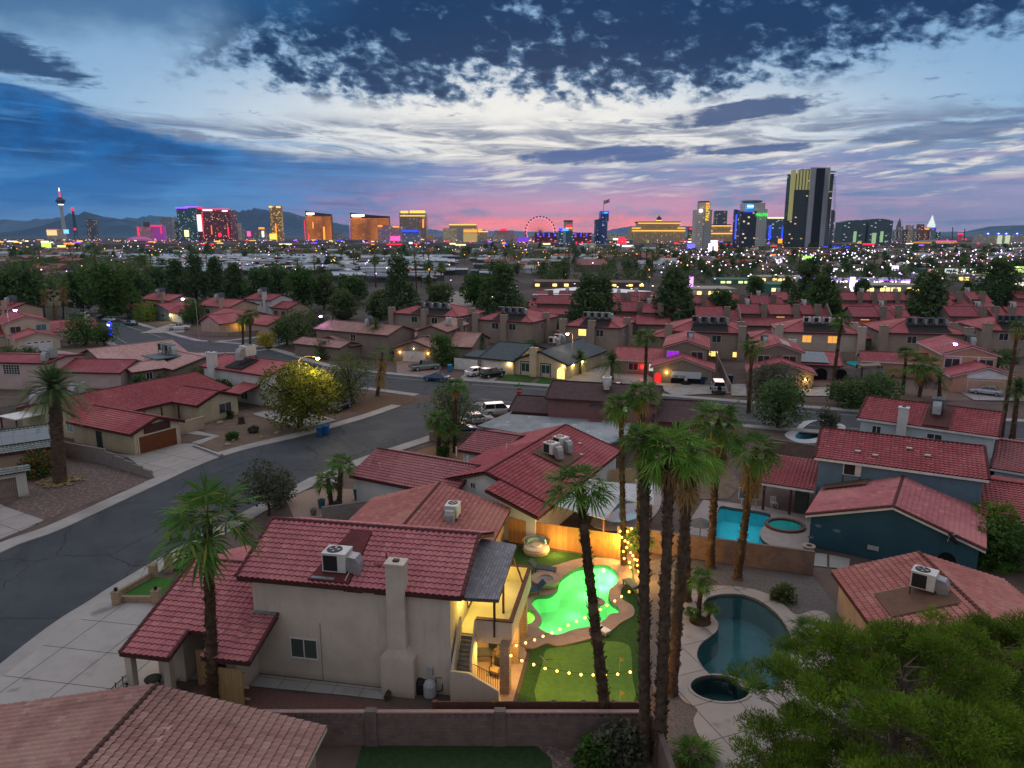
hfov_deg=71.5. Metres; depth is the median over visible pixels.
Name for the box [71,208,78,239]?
radio mast
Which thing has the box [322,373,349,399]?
tree
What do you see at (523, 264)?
house
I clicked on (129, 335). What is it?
side street
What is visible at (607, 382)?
chimney
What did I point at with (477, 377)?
driveway
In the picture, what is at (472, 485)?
window
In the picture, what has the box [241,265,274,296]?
tree
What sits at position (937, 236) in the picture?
hotel tower
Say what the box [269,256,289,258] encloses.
mobile home
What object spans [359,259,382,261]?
mobile home
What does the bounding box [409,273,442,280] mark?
mobile home
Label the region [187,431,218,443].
garden path
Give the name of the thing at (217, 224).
hotel tower
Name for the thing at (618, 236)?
hotel tower
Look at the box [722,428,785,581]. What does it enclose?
palm tree
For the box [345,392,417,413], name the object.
dirt verge
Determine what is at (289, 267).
mobile home
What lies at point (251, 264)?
mobile home
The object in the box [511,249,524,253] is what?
house
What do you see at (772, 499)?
plastic chair
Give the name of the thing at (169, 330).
driveway
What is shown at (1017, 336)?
palm tree
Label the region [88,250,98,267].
palm tree
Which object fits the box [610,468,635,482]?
bamboo fence
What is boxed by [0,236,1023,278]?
desert floor
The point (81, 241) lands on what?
building
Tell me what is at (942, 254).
house
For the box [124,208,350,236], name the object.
mountains
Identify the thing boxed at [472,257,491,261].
mobile home
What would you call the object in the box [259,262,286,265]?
mobile home
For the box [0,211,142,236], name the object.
mountains
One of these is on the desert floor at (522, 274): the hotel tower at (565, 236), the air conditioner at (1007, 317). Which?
the hotel tower at (565, 236)
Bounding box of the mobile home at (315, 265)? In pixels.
[305,265,327,266]
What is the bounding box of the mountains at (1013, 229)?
[940,225,1023,235]
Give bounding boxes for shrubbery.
[0,249,1023,290]
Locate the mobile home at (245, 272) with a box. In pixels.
[241,267,250,274]
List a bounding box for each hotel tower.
[46,229,65,239]
[86,219,99,240]
[137,222,153,240]
[150,225,166,240]
[160,217,175,239]
[174,221,178,239]
[175,206,198,240]
[197,207,237,240]
[237,223,241,239]
[242,227,270,238]
[269,206,284,240]
[304,211,333,239]
[333,233,342,239]
[349,213,389,241]
[378,225,389,241]
[390,226,402,241]
[399,211,427,238]
[402,230,420,242]
[426,235,432,240]
[443,224,478,241]
[478,229,488,241]
[492,235,504,241]
[495,229,512,239]
[517,237,528,241]
[534,233,557,241]
[556,228,574,244]
[563,220,572,230]
[573,233,591,243]
[582,243,595,249]
[594,199,609,243]
[608,234,617,239]
[616,235,626,239]
[627,215,684,242]
[687,226,691,240]
[691,201,711,250]
[711,224,731,240]
[713,211,727,223]
[731,209,739,247]
[735,200,767,247]
[765,217,783,243]
[782,167,835,247]
[828,210,834,245]
[834,220,866,242]
[864,219,892,244]
[891,232,897,241]
[896,219,902,241]
[902,230,907,241]
[905,225,913,241]
[912,229,917,240]
[916,224,924,240]
[923,228,928,239]
[927,215,935,239]
[935,232,940,239]
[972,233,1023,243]
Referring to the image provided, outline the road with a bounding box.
[449,292,475,307]
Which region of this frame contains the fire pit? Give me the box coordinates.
[531,571,558,589]
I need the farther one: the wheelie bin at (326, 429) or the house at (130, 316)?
the house at (130, 316)
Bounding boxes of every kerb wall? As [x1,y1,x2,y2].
[120,573,152,594]
[122,595,151,602]
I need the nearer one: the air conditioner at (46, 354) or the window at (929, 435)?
the window at (929, 435)
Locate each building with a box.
[0,241,23,242]
[11,242,39,244]
[32,239,61,241]
[37,243,91,247]
[40,241,72,242]
[65,241,96,242]
[89,242,122,243]
[94,243,110,246]
[104,244,124,246]
[124,243,190,247]
[142,241,183,242]
[194,243,241,246]
[207,241,255,243]
[208,242,243,244]
[245,240,272,242]
[261,244,311,247]
[265,242,303,243]
[282,240,306,242]
[310,243,333,244]
[336,240,361,242]
[352,243,406,247]
[406,242,425,245]
[432,242,466,246]
[446,243,488,247]
[500,242,515,246]
[528,243,550,247]
[530,242,558,246]
[596,244,640,247]
[607,240,632,242]
[656,242,679,244]
[671,244,686,245]
[832,243,877,247]
[886,243,912,245]
[913,243,966,247]
[951,240,971,242]
[962,243,989,245]
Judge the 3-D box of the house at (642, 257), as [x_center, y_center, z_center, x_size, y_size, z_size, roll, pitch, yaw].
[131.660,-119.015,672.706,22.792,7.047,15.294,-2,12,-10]
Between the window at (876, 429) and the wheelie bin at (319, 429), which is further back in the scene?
the wheelie bin at (319, 429)
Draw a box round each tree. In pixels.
[0,263,59,305]
[0,271,34,305]
[6,258,22,266]
[8,360,101,483]
[35,283,50,317]
[49,299,60,319]
[53,277,69,319]
[58,268,97,310]
[73,261,143,317]
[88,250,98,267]
[117,267,156,306]
[133,258,146,267]
[134,470,272,699]
[139,259,150,274]
[142,265,168,292]
[156,258,167,264]
[160,258,194,296]
[177,251,211,300]
[178,299,205,323]
[185,244,192,251]
[199,255,234,297]
[203,246,211,253]
[218,261,248,298]
[233,313,252,344]
[241,250,248,256]
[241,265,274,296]
[241,308,261,343]
[255,359,345,431]
[264,261,293,294]
[269,315,303,344]
[275,303,319,344]
[282,266,318,307]
[291,258,304,269]
[301,306,333,336]
[301,364,339,417]
[309,271,338,308]
[310,255,320,274]
[312,470,338,504]
[316,265,330,277]
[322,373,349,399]
[323,255,331,264]
[323,348,376,403]
[323,452,357,499]
[327,287,359,319]
[330,255,341,263]
[333,273,348,290]
[341,272,369,301]
[354,252,360,259]
[363,289,390,319]
[366,317,386,333]
[367,345,396,395]
[368,255,379,263]
[369,257,378,286]
[377,253,421,319]
[380,249,388,254]
[411,257,421,289]
[420,377,487,444]
[423,260,433,270]
[423,274,432,285]
[423,409,451,455]
[425,281,455,302]
[428,332,460,366]
[436,262,443,280]
[436,262,446,272]
[437,422,461,447]
[445,377,470,452]
[459,273,489,305]
[466,246,471,254]
[474,261,532,315]
[479,334,486,350]
[488,260,495,270]
[513,263,520,274]
[537,461,622,714]
[538,261,550,275]
[551,263,562,277]
[558,272,608,324]
[559,266,570,278]
[573,349,592,373]
[580,246,586,252]
[585,275,621,314]
[597,350,626,380]
[600,390,639,565]
[614,419,676,762]
[620,525,656,565]
[621,379,662,568]
[622,259,633,276]
[624,416,711,767]
[631,328,659,382]
[644,257,655,271]
[650,253,656,276]
[652,264,698,320]
[655,431,727,698]
[659,446,717,602]
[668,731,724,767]
[672,251,677,257]
[679,259,690,273]
[684,399,747,569]
[684,606,699,621]
[687,566,716,616]
[688,257,696,267]
[697,261,708,273]
[699,265,706,272]
[700,601,720,622]
[703,268,712,277]
[708,288,740,309]
[710,259,721,270]
[713,265,723,276]
[718,243,725,249]
[719,613,1023,767]
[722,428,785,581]
[728,258,736,266]
[738,338,765,412]
[742,261,753,269]
[745,275,764,294]
[754,257,763,266]
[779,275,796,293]
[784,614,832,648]
[787,257,822,306]
[789,249,797,257]
[794,249,804,273]
[796,261,804,271]
[798,271,842,316]
[821,262,836,276]
[825,311,852,398]
[828,254,836,260]
[835,254,843,260]
[840,257,852,269]
[843,263,851,272]
[847,604,1023,767]
[852,278,870,292]
[859,251,866,256]
[861,262,876,276]
[871,252,878,271]
[878,261,886,270]
[879,367,909,395]
[881,255,892,260]
[883,268,892,276]
[894,345,919,393]
[901,354,947,396]
[903,253,914,261]
[904,268,952,318]
[909,262,916,270]
[910,244,918,251]
[915,261,923,267]
[923,370,951,396]
[924,257,937,267]
[959,256,968,266]
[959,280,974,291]
[968,257,1023,306]
[970,258,977,267]
[974,261,985,273]
[976,253,987,259]
[997,376,1023,439]
[1001,318,1023,437]
[1001,377,1023,400]
[1011,260,1020,265]
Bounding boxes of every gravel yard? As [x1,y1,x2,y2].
[7,457,151,519]
[200,408,302,451]
[286,488,356,517]
[565,366,612,381]
[613,373,658,384]
[632,556,959,767]
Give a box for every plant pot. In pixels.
[144,673,161,683]
[309,507,316,515]
[317,498,324,508]
[333,500,341,504]
[803,543,815,549]
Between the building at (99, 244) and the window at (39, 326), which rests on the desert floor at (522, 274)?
the building at (99, 244)
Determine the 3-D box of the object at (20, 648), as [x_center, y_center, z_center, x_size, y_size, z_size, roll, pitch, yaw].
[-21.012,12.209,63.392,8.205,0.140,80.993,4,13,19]
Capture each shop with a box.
[533,279,580,286]
[610,280,644,286]
[688,286,736,295]
[710,277,748,283]
[747,275,793,281]
[761,282,781,293]
[788,275,834,281]
[832,277,869,282]
[845,282,922,291]
[857,277,910,282]
[906,273,940,278]
[914,268,1022,273]
[941,273,985,280]
[975,277,1023,285]
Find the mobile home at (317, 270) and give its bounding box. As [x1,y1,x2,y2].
[309,268,329,274]
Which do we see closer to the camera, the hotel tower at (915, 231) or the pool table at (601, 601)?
the pool table at (601, 601)
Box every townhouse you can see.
[529,290,558,306]
[530,295,618,320]
[558,290,574,294]
[612,292,639,300]
[614,301,642,332]
[620,292,625,299]
[627,291,658,302]
[636,302,673,334]
[690,294,714,306]
[693,305,741,321]
[730,293,751,309]
[734,303,769,335]
[747,294,783,306]
[763,304,801,329]
[769,291,800,303]
[800,303,831,317]
[830,287,850,291]
[833,292,870,310]
[842,306,894,325]
[855,291,886,305]
[868,292,906,308]
[874,305,909,317]
[891,292,917,313]
[919,294,953,307]
[935,305,989,325]
[939,291,971,305]
[963,291,993,306]
[973,306,1000,316]
[987,307,1016,316]
[1001,306,1023,315]
[1002,290,1023,305]
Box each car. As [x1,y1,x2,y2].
[102,316,115,320]
[123,320,137,325]
[325,399,351,411]
[423,372,450,381]
[445,423,478,431]
[460,412,493,424]
[464,366,481,376]
[478,366,505,378]
[481,401,509,415]
[710,378,725,392]
[969,385,1005,396]
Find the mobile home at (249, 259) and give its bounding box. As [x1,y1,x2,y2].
[240,259,265,261]
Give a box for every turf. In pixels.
[124,577,172,594]
[174,553,198,568]
[511,546,638,700]
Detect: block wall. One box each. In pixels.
[0,401,28,414]
[64,441,105,464]
[193,330,258,336]
[261,707,651,745]
[321,500,368,519]
[429,432,473,440]
[617,525,814,575]
[651,712,675,767]
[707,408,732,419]
[768,438,815,459]
[840,352,857,361]
[841,368,885,378]
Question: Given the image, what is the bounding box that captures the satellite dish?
[947,532,958,544]
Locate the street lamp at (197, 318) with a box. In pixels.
[182,298,198,337]
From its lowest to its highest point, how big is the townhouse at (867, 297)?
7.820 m
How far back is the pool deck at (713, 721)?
39.35 m
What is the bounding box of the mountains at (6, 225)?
[0,215,176,232]
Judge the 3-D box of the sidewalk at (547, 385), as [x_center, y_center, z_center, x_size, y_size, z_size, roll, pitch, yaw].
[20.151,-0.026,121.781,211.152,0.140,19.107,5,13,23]
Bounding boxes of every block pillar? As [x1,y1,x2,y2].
[110,587,121,605]
[147,563,158,577]
[150,586,161,603]
[163,551,173,572]
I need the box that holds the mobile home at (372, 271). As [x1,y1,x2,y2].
[359,270,389,273]
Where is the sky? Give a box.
[0,0,1023,232]
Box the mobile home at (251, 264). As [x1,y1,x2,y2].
[240,264,262,265]
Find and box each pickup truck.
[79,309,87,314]
[166,322,189,329]
[408,359,439,370]
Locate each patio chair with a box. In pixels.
[489,643,498,655]
[489,656,499,678]
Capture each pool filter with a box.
[416,677,424,694]
[423,678,442,698]
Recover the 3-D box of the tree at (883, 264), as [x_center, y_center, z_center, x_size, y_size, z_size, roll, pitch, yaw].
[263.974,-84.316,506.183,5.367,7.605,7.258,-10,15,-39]
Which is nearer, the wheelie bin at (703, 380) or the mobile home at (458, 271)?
the wheelie bin at (703, 380)
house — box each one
[0,251,16,256]
[0,300,44,316]
[0,311,99,351]
[0,352,140,389]
[0,371,241,454]
[0,423,51,472]
[0,682,326,767]
[9,255,31,258]
[31,266,70,272]
[33,255,60,258]
[34,250,51,253]
[39,264,71,268]
[39,285,72,306]
[41,271,80,280]
[52,250,72,251]
[57,247,74,249]
[58,252,82,255]
[60,258,83,264]
[78,339,205,382]
[105,249,125,253]
[118,516,531,700]
[127,302,154,318]
[139,292,196,303]
[150,301,189,320]
[167,306,199,322]
[198,297,259,318]
[198,308,299,334]
[199,351,316,406]
[228,249,238,252]
[244,292,293,314]
[269,301,310,316]
[285,248,300,252]
[292,319,415,359]
[320,335,361,358]
[347,482,510,541]
[349,424,618,539]
[387,303,485,331]
[391,317,490,362]
[454,338,606,378]
[472,248,487,252]
[472,306,559,344]
[477,380,706,462]
[484,259,511,262]
[506,261,529,268]
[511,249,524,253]
[521,258,544,260]
[524,265,548,273]
[529,260,550,264]
[533,249,548,252]
[549,256,572,262]
[553,247,568,251]
[553,254,573,256]
[553,316,635,352]
[573,261,606,270]
[578,259,604,260]
[589,250,604,254]
[592,255,611,259]
[614,330,714,384]
[617,250,635,254]
[631,252,651,257]
[637,260,666,268]
[638,254,665,259]
[640,247,655,250]
[649,315,746,360]
[658,248,674,252]
[660,258,676,266]
[685,257,711,264]
[706,258,721,262]
[706,263,731,269]
[721,259,742,267]
[742,254,754,258]
[743,259,772,267]
[745,333,817,388]
[747,316,866,353]
[756,263,787,271]
[760,426,1023,552]
[763,256,783,261]
[801,350,846,380]
[805,475,986,568]
[818,253,837,257]
[831,550,1023,715]
[856,350,931,377]
[856,395,1023,479]
[860,260,893,269]
[861,316,974,352]
[871,253,890,258]
[877,258,901,262]
[889,248,904,252]
[893,262,914,270]
[895,250,913,254]
[912,253,936,259]
[916,334,1023,392]
[925,259,958,267]
[934,252,956,258]
[945,247,963,251]
[954,316,1023,356]
[990,252,1011,256]
[994,253,1018,257]
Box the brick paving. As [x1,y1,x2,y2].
[813,379,866,386]
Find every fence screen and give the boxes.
[195,650,206,684]
[217,667,249,705]
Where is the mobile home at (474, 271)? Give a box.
[470,269,488,274]
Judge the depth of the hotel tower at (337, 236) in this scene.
3426.97 m
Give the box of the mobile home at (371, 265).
[359,265,386,269]
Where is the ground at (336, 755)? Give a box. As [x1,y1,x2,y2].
[0,279,1023,767]
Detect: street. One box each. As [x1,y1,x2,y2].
[0,402,486,662]
[67,313,282,352]
[252,350,1023,440]
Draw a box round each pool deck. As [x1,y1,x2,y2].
[520,558,634,649]
[590,479,661,530]
[678,585,835,767]
[690,500,810,548]
[784,420,845,443]
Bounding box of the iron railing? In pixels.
[111,675,127,688]
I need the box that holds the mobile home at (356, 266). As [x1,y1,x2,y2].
[328,265,358,270]
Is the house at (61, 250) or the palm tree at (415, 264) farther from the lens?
the house at (61, 250)
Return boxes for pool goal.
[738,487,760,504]
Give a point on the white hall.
(575, 288)
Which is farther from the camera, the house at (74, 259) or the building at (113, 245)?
the building at (113, 245)
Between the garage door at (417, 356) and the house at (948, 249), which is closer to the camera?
the garage door at (417, 356)
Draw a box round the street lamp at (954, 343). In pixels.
[937,342,957,394]
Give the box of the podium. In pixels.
[775,247,836,253]
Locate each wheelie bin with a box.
[316,425,323,435]
[323,424,329,434]
[353,486,356,499]
[447,364,451,371]
[700,377,705,383]
[727,374,733,382]
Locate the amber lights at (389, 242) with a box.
[2,239,1013,248]
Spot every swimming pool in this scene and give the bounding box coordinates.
[531,565,618,633]
[606,501,636,522]
[697,594,791,699]
[716,506,770,544]
[795,421,837,438]
[846,361,856,366]
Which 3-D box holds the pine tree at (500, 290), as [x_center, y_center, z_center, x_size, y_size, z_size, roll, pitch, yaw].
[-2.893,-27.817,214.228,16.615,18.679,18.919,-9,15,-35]
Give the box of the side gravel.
[193,685,404,708]
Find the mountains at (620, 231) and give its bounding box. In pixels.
[428,226,686,235]
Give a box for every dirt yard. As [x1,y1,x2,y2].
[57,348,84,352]
[649,453,740,499]
[898,388,969,400]
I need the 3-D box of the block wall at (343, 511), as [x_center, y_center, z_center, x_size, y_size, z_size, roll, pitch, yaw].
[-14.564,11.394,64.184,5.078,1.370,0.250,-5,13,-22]
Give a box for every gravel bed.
[416,441,464,459]
[537,746,653,767]
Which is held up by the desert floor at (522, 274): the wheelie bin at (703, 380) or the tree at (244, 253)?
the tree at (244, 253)
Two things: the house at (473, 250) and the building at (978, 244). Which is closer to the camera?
the house at (473, 250)
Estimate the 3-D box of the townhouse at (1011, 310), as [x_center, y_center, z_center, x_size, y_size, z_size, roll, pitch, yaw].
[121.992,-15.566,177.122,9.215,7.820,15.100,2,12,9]
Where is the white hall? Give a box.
[532,287,657,299]
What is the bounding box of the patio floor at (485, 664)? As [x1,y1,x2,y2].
[477,642,526,700]
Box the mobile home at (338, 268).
[326,267,355,270]
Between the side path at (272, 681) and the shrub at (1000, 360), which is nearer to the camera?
the side path at (272, 681)
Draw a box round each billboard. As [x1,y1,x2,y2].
[41,242,50,247]
[687,244,694,250]
[689,276,693,286]
[708,243,717,250]
[849,277,854,291]
[945,269,965,272]
[1015,266,1023,272]
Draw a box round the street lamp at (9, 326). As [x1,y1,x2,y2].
[7,309,16,349]
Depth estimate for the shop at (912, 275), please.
419.98 m
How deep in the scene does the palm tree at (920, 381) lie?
110.62 m
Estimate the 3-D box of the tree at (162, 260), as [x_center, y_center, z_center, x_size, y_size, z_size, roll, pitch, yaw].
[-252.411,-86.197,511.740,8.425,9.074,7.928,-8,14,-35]
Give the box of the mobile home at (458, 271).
[433,268,467,274]
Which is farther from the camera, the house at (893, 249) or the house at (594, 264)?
the house at (893, 249)
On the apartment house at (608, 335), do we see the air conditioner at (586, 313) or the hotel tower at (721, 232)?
the air conditioner at (586, 313)
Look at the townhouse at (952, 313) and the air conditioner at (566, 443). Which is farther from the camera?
the townhouse at (952, 313)
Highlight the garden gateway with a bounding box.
[0,464,30,499]
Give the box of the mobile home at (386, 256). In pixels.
[376,255,396,257]
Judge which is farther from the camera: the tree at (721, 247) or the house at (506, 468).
the tree at (721, 247)
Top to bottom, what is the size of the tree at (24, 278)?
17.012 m
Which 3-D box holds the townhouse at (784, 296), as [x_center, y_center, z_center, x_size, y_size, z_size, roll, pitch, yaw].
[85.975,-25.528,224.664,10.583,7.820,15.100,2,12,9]
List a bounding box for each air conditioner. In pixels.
[4,296,16,304]
[29,389,46,403]
[40,348,57,360]
[68,382,84,394]
[155,288,165,293]
[157,342,170,353]
[164,343,177,355]
[214,293,224,299]
[235,344,256,362]
[257,288,266,293]
[321,544,363,575]
[365,317,373,324]
[418,301,426,307]
[426,302,434,307]
[433,302,442,307]
[442,303,450,308]
[444,500,460,524]
[445,317,451,325]
[498,306,506,312]
[505,307,513,314]
[511,307,520,314]
[518,307,527,314]
[543,440,563,459]
[549,336,560,344]
[553,434,573,452]
[554,333,565,342]
[583,311,592,319]
[590,312,599,318]
[597,312,606,320]
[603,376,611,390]
[604,312,613,320]
[687,331,693,338]
[692,316,702,324]
[701,316,711,324]
[710,316,720,325]
[719,316,729,325]
[744,299,749,304]
[761,334,767,342]
[801,299,806,305]
[803,316,813,324]
[813,317,823,325]
[823,317,833,324]
[842,464,861,481]
[877,300,883,305]
[905,317,916,325]
[909,564,949,594]
[915,317,927,325]
[926,317,937,326]
[930,396,945,415]
[937,318,948,324]
[964,334,976,345]
[973,301,980,307]
[995,315,1007,322]
[1001,315,1011,323]
[1008,301,1016,306]
[1011,315,1018,321]
[1016,315,1023,322]
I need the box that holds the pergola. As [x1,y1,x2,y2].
[856,363,882,378]
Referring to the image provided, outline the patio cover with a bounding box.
[556,479,653,531]
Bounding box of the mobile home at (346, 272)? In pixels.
[331,272,362,272]
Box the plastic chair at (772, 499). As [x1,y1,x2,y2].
[770,496,777,507]
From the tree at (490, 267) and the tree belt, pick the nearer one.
the tree at (490, 267)
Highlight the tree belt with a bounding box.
[0,244,1023,258]
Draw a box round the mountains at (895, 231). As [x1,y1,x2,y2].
[833,230,955,235]
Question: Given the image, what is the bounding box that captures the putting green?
[534,641,635,700]
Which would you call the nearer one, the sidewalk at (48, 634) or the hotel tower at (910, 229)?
the sidewalk at (48, 634)
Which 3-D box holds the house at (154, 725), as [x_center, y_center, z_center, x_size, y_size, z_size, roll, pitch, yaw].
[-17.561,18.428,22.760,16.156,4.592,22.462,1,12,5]
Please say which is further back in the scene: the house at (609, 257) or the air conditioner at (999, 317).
the house at (609, 257)
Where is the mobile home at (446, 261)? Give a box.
[437,260,458,263]
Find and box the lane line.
[354,373,856,415]
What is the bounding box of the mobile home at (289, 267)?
[275,265,296,269]
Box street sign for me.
[514,382,523,393]
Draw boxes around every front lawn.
[498,374,535,381]
[536,378,556,383]
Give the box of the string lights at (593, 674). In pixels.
[510,654,634,675]
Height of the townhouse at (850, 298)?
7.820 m
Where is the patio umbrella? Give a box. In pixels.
[690,518,709,531]
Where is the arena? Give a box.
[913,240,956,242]
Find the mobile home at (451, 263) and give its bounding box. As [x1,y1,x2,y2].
[448,260,454,265]
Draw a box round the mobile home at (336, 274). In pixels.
[328,273,365,280]
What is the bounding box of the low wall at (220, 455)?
[193,445,223,457]
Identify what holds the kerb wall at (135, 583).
on the ground at (336, 755)
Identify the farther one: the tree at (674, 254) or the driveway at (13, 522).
the tree at (674, 254)
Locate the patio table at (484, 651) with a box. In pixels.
[477,647,492,665]
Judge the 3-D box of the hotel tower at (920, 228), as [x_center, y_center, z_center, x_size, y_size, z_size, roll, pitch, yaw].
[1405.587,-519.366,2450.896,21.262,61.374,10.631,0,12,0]
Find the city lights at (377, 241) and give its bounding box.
[4,239,1014,250]
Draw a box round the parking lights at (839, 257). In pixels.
[661,248,1020,276]
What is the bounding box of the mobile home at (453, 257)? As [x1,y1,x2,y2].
[442,256,459,258]
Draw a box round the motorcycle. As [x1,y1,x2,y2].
[680,378,690,384]
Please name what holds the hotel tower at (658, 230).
on the desert floor at (522, 274)
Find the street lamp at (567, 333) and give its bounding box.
[566,332,572,353]
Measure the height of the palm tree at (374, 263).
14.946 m
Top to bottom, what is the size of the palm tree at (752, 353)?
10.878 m
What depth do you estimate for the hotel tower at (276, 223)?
2829.90 m
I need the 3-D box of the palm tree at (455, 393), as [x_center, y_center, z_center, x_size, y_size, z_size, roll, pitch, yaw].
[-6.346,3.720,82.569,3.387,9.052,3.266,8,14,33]
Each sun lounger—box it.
[528,558,556,572]
[529,578,545,594]
[622,578,639,593]
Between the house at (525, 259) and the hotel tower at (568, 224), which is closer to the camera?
the house at (525, 259)
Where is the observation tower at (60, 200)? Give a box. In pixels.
[55,189,67,239]
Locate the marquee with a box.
[617,237,626,243]
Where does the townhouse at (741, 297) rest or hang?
on the ground at (336, 755)
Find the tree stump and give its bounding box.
[238,416,244,423]
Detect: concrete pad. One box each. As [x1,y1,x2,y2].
[814,553,826,566]
[829,555,849,567]
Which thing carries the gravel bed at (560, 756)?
on the ground at (336, 755)
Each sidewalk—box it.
[0,405,399,550]
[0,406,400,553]
[0,422,483,677]
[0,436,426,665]
[61,315,284,353]
[97,315,274,341]
[210,340,1023,422]
[361,387,419,396]
[473,402,818,433]
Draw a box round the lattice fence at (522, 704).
[432,699,638,714]
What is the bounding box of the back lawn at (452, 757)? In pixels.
[355,746,552,767]
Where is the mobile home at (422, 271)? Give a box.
[409,270,436,272]
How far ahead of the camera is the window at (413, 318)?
179.25 m
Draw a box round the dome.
[126,237,152,240]
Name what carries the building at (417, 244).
on the desert floor at (522, 274)
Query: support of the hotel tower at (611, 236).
on the desert floor at (522, 274)
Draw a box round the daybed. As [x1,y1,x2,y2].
[522,535,549,556]
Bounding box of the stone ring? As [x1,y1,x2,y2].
[35,475,85,487]
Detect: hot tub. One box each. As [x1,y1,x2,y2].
[528,608,534,623]
[688,673,751,703]
[765,517,805,532]
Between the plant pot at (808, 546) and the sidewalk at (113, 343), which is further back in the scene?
the sidewalk at (113, 343)
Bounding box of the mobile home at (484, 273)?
[479,271,492,276]
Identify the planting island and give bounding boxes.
[689,616,710,626]
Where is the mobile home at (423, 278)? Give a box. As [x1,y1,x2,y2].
[422,275,436,282]
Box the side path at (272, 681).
[189,671,384,699]
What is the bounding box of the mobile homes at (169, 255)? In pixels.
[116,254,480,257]
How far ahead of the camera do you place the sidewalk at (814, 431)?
93.40 m
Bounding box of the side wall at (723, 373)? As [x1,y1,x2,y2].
[715,352,730,392]
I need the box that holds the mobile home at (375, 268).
[360,267,390,269]
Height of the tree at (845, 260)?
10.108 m
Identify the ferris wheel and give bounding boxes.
[525,216,555,238]
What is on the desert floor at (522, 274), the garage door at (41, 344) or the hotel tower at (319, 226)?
the hotel tower at (319, 226)
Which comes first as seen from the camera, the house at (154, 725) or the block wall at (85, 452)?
the house at (154, 725)
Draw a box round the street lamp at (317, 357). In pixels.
[298,356,319,419]
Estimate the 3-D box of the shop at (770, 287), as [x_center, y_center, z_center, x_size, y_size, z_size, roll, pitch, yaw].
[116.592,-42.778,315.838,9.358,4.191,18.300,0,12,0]
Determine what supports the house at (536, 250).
on the desert floor at (522, 274)
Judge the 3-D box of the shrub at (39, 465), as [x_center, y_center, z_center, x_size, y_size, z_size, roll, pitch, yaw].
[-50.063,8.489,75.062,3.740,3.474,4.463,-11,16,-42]
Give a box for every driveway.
[0,504,43,539]
[0,594,178,703]
[22,350,77,353]
[115,444,218,477]
[142,324,190,332]
[252,407,335,429]
[294,472,337,489]
[397,361,441,375]
[460,374,499,380]
[658,383,729,394]
[731,384,746,395]
[799,387,828,395]
[961,392,1023,400]
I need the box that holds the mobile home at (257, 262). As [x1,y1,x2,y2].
[248,260,275,263]
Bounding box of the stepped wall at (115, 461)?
[104,451,152,477]
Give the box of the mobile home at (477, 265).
[474,263,498,268]
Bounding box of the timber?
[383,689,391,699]
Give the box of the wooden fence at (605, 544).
[508,518,619,558]
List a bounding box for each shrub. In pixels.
[0,345,21,352]
[16,448,52,479]
[18,345,39,352]
[56,311,111,345]
[88,322,120,345]
[127,373,146,383]
[129,300,159,321]
[153,370,170,378]
[183,366,203,373]
[215,379,232,386]
[225,409,234,418]
[225,431,239,440]
[237,458,299,514]
[247,425,258,432]
[254,332,276,347]
[268,465,297,507]
[313,339,329,359]
[436,445,450,457]
[444,353,460,364]
[522,339,539,345]
[570,732,619,767]
[589,714,648,767]
[745,362,806,401]
[750,374,812,427]
[769,581,797,606]
[816,406,841,426]
[822,374,875,409]
[846,369,904,404]
[865,343,876,350]
[971,498,1023,547]
[977,514,1023,573]
[977,544,1016,574]
[987,348,1015,370]
[999,348,1022,363]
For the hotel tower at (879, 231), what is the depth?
1857.73 m
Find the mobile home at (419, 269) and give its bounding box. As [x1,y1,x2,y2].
[405,267,423,270]
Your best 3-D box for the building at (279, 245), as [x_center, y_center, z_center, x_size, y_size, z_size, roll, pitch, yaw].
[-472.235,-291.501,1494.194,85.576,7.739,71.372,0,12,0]
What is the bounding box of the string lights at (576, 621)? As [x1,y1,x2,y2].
[514,582,638,646]
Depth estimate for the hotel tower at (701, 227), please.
1152.45 m
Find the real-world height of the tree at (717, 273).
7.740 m
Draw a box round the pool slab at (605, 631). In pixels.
[600,624,610,636]
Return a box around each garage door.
[25,339,53,349]
[137,426,178,453]
[171,314,182,322]
[403,351,425,361]
[483,360,507,373]
[671,371,701,378]
[966,379,1005,392]
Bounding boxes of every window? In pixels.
[2,365,20,374]
[10,326,20,333]
[36,324,46,329]
[66,424,72,432]
[95,431,102,447]
[146,372,152,379]
[219,401,231,413]
[241,392,247,399]
[289,637,318,660]
[350,334,355,340]
[411,316,417,322]
[431,317,437,323]
[470,482,475,488]
[492,322,498,328]
[509,324,515,329]
[521,362,529,371]
[541,364,549,373]
[578,329,585,335]
[589,404,604,407]
[595,330,603,336]
[628,362,637,370]
[667,351,678,356]
[691,351,702,358]
[712,335,720,342]
[757,355,769,361]
[783,356,796,361]
[802,335,811,342]
[827,336,837,342]
[871,425,881,432]
[907,336,916,343]
[926,433,942,439]
[944,358,959,367]
[978,359,993,365]
[998,333,1008,340]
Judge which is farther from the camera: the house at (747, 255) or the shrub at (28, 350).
the house at (747, 255)
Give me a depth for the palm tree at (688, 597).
48.68 m
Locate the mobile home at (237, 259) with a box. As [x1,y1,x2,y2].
[236,258,261,260]
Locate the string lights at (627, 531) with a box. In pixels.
[619,528,638,571]
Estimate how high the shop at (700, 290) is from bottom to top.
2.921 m
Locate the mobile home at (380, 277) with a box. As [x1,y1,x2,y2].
[367,274,407,281]
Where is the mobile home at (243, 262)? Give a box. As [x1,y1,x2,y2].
[229,262,255,263]

